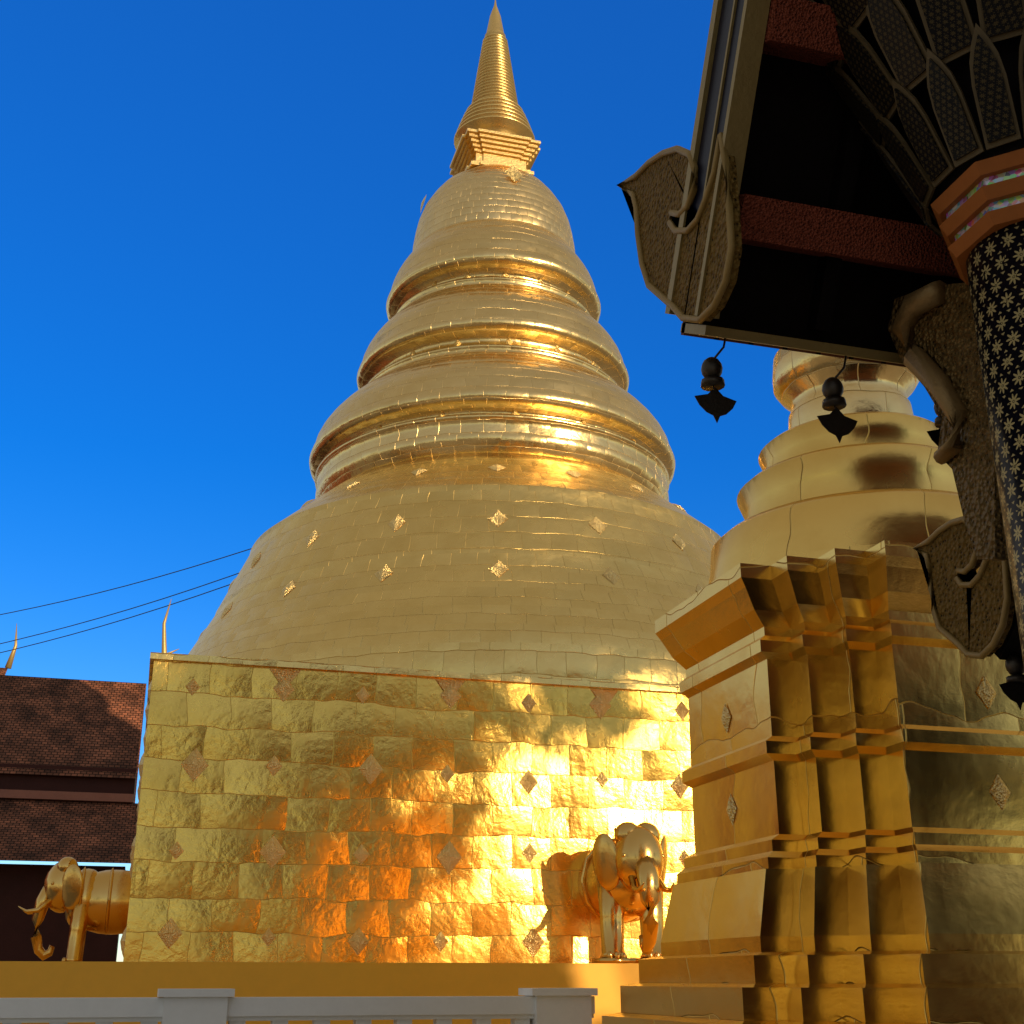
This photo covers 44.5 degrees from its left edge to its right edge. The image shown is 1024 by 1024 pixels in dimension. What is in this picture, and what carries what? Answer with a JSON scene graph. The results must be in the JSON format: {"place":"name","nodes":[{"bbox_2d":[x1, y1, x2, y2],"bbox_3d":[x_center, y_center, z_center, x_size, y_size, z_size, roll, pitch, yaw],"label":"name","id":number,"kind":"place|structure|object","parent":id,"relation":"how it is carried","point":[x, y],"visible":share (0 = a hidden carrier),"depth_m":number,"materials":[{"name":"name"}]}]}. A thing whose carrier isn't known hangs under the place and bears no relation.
{"place":"outdoors","nodes":[
{"label":"outdoors","id":0,"kind":"place"},
{"bbox_2d":[0,668,7,674],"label":"roof","id":1,"kind":"structure","parent":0,"point":[3,671],"depth_m":58.07,"materials":[{"name":"tile"}]},
{"bbox_2d":[5,623,16,668],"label":"finial","id":2,"kind":"object","parent":1,"relation":"on","point":[9,663],"visible":1,"depth_m":58.64,"materials":[{"name":"gold metal"}]},
{"bbox_2d":[0,789,133,802],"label":"roof fascia","id":3,"kind":"structure","parent":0,"point":[63,796],"depth_m":34.12,"materials":[{"name":"brown wood"}]},
{"bbox_2d":[0,763,136,961],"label":"temple walls","id":4,"kind":"structure","parent":0,"point":[21,885],"depth_m":31.69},
{"bbox_2d":[0,675,145,862],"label":"temple roof tiles","id":5,"kind":"object","parent":4,"relation":"on","point":[66,722],"visible":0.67,"depth_m":35.63,"materials":[{"name":"brown tile"}]},
{"bbox_2d":[0,548,251,652],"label":"power lines","id":6,"kind":"object","parent":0,"point":[127,609],"visible":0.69,"depth_m":51.06,"materials":[{"name":"black metal"}]},
{"bbox_2d":[161,600,178,652],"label":"temple finials","id":7,"kind":"object","parent":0,"point":[164,645],"visible":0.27,"depth_m":40.16,"materials":[{"name":"gold metal"}]},
{"bbox_2d":[0,961,638,1023],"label":"platform","id":8,"kind":"structure","parent":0,"point":[52,979],"depth_m":12.46,"materials":[{"name":"paint"}]},
{"bbox_2d":[18,857,130,960],"bbox_3d":[-6.599,6.285,19.656,2.186,1.634,1.012,6,-21,-15],"label":"elephant","id":9,"kind":"object","parent":8,"relation":"on","point":[84,900],"visible":0.89,"depth_m":19.36},
{"bbox_2d":[123,660,694,962],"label":"stupa base wall","id":10,"kind":"structure","parent":8,"relation":"on","point":[319,807],"depth_m":15.57,"materials":[{"name":"gold metal"}]},
{"bbox_2d":[120,165,702,957],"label":"diamond ornaments","id":11,"kind":"object","parent":10,"relation":"attached to","point":[196,765],"visible":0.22,"depth_m":15.93},
{"bbox_2d":[145,652,679,730],"bbox_3d":[-0.375,4.340,22.288,11.900,0.080,11.900,6,-21,-15],"label":"wall coping","id":12,"kind":"object","parent":10,"relation":"on","point":[378,670],"visible":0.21,"depth_m":16.23,"materials":[{"name":"gold metal"}]},
{"bbox_2d":[189,453,720,685],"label":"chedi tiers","id":13,"kind":"object","parent":12,"relation":"on","point":[552,601],"visible":0.55,"depth_m":18.54,"materials":[{"name":"gold metal"}]},
{"bbox_2d":[309,219,674,500],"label":"stupa ringed tiers","id":14,"kind":"object","parent":13,"relation":"on","point":[480,383],"visible":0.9,"depth_m":22.35,"materials":[{"name":"gold metal"}]},
{"bbox_2d":[412,164,574,252],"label":"stupa bell dome","id":15,"kind":"structure","parent":14,"relation":"on","point":[490,191],"depth_m":24.73,"materials":[{"name":"gold metal"}]},
{"bbox_2d":[450,128,540,175],"bbox_3d":[-0.375,-7.233,26.615,1.693,0.776,1.693,6,-21,-15],"label":"chedi harmika","id":16,"kind":"object","parent":15,"relation":"on","point":[478,147],"visible":0.48,"depth_m":26.07,"materials":[{"name":"gold metal"}]},
{"bbox_2d":[454,0,534,148],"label":"spire","id":17,"kind":"structure","parent":16,"relation":"on","point":[494,106],"depth_m":26.83,"materials":[{"name":"gold metal"}]},
{"bbox_2d":[578,822,673,962],"bbox_3d":[1.409,4.730,15.498,1.012,1.634,2.186,6,-21,-15],"label":"elephant","id":18,"kind":"object","parent":8,"relation":"on","point":[621,876],"visible":0.94,"depth_m":15.09},
{"bbox_2d":[0,0,937,961],"label":"sky","id":19,"kind":"structure","parent":0,"point":[210,214],"materials":[{"name":"blue"}]},
{"bbox_2d":[674,0,743,318],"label":"bargeboard","id":20,"kind":"object","parent":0,"point":[715,82],"visible":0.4,"depth_m":5.05,"materials":[{"name":"black wood"}]},
{"bbox_2d":[665,0,903,363],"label":"roof edge trim","id":21,"kind":"structure","parent":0,"point":[750,44],"depth_m":4.96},
{"bbox_2d":[681,321,905,366],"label":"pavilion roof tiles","id":22,"kind":"object","parent":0,"point":[789,349],"visible":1,"depth_m":5.39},
{"bbox_2d":[602,862,1023,1023],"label":"small stupa base","id":23,"kind":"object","parent":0,"point":[926,943],"depth_m":7.33,"materials":[{"name":"gold metal"}]},
{"bbox_2d":[655,540,1023,883],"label":"chedi body","id":24,"kind":"object","parent":23,"relation":"on","point":[867,725],"visible":0.84,"depth_m":8.04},
{"bbox_2d":[709,412,962,583],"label":"small stupa tiers","id":25,"kind":"object","parent":24,"relation":"on","point":[814,489],"visible":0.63,"depth_m":8.91,"materials":[{"name":"gold metal"}]},
{"bbox_2d":[772,349,918,429],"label":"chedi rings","id":26,"kind":"object","parent":25,"relation":"on","point":[799,379],"visible":0.2,"depth_m":9.69,"materials":[{"name":"gold metal"}]},
{"bbox_2d":[721,676,1010,825],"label":"diamond ornaments","id":27,"kind":"object","parent":24,"relation":"attached to","point":[999,790],"visible":0.32,"depth_m":7.99},
{"bbox_2d":[691,54,964,352],"bbox_3d":[3.890,-3.544,4.303,5.009,4.605,5.317,6,-21,-15],"label":"roof underside","id":28,"kind":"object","parent":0,"point":[795,128],"depth_m":5.19,"materials":[{"name":"black wood"}]},
{"bbox_2d":[739,0,962,280],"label":"pavilion carved beams","id":29,"kind":"structure","parent":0,"point":[805,31],"depth_m":4.97,"materials":[{"name":"red wood"}]},
{"bbox_2d":[806,73,957,330],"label":"pavilion rafters","id":30,"kind":"object","parent":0,"point":[841,197],"visible":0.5,"depth_m":5.16,"materials":[{"name":"black wood"}]},
{"bbox_2d":[966,220,1023,664],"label":"column","id":31,"kind":"structure","parent":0,"point":[995,266],"depth_m":4.32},
{"bbox_2d":[994,609,1021,659],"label":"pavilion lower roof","id":32,"kind":"structure","parent":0,"point":[1009,646],"depth_m":5.42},
{"label":"ground","id":33,"kind":"structure","parent":0,"visible":0},
{"bbox_2d":[0,988,597,1023],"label":"white balustrade","id":34,"kind":"object","parent":33,"relation":"on","point":[531,1006],"visible":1,"depth_m":8.63,"materials":[{"name":"paint"}]},
{"bbox_3d":[5.419,-1.917,2.010,4.600,8.000,6.400,6,-21,-15],"label":"pavilion","id":35,"kind":"object","parent":33,"relation":"on","visible":0},
{"bbox_2d":[617,132,741,323],"bbox_3d":[0.700,-1.220,5.378,0.040,1.182,1.117,6,-21,-15],"label":"roof ornament","id":36,"kind":"object","parent":35,"relation":"attached to","point":[657,187],"visible":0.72,"depth_m":5.23,"materials":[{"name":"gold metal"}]},
{"bbox_2d":[701,324,1023,682],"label":"hanging bells","id":37,"kind":"object","parent":35,"relation":"attached to","point":[832,387],"visible":0.77,"depth_m":5.20,"materials":[{"name":"black metal"}]},
{"bbox_2d":[695,387,1023,709],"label":"bell clappers","id":38,"kind":"object","parent":37,"relation":"attached to","point":[717,404],"visible":0.79,"depth_m":5.17,"materials":[{"name":"black metal"}]},
{"bbox_2d":[888,283,1008,560],"bbox_3d":[1.723,-0.385,4.825,0.070,1.284,0.678,6,-21,-15],"label":"carved eave bracket","id":39,"kind":"object","parent":35,"relation":"attached to","point":[944,338],"visible":0.44,"depth_m":4.71,"materials":[{"name":"brown wood"}]},
{"bbox_2d":[889,280,967,464],"bbox_3d":[1.646,-0.541,4.938,0.110,0.773,0.367,6,-21,-15],"label":"naga body","id":40,"kind":"object","parent":39,"relation":"attached to","point":[926,370],"visible":0.99,"depth_m":4.91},
{"bbox_2d":[913,516,1014,658],"bbox_3d":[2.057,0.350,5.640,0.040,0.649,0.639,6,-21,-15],"label":"bracket ornament","id":41,"kind":"object","parent":35,"relation":"attached to","point":[969,618],"visible":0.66,"depth_m":5.63,"materials":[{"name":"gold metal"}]},
{"bbox_2d":[931,148,1023,284],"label":"column collar","id":42,"kind":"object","parent":35,"relation":"on","point":[972,207],"depth_m":4.47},
{"bbox_2d":[807,0,1023,237],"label":"column capital","id":43,"kind":"object","parent":42,"relation":"on","point":[1007,50],"visible":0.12,"depth_m":4.52,"materials":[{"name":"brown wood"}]},
{"bbox_2d":[824,0,1023,238],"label":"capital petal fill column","id":44,"kind":"structure","parent":43,"relation":"attached to","point":[948,27],"depth_m":4.58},
{"bbox_2d":[946,167,1023,240],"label":"mosaic inlay bands","id":45,"kind":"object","parent":42,"relation":"attached to","point":[1014,200],"depth_m":4.45,"materials":[{"name":"multicoloured glass"}]}
]}

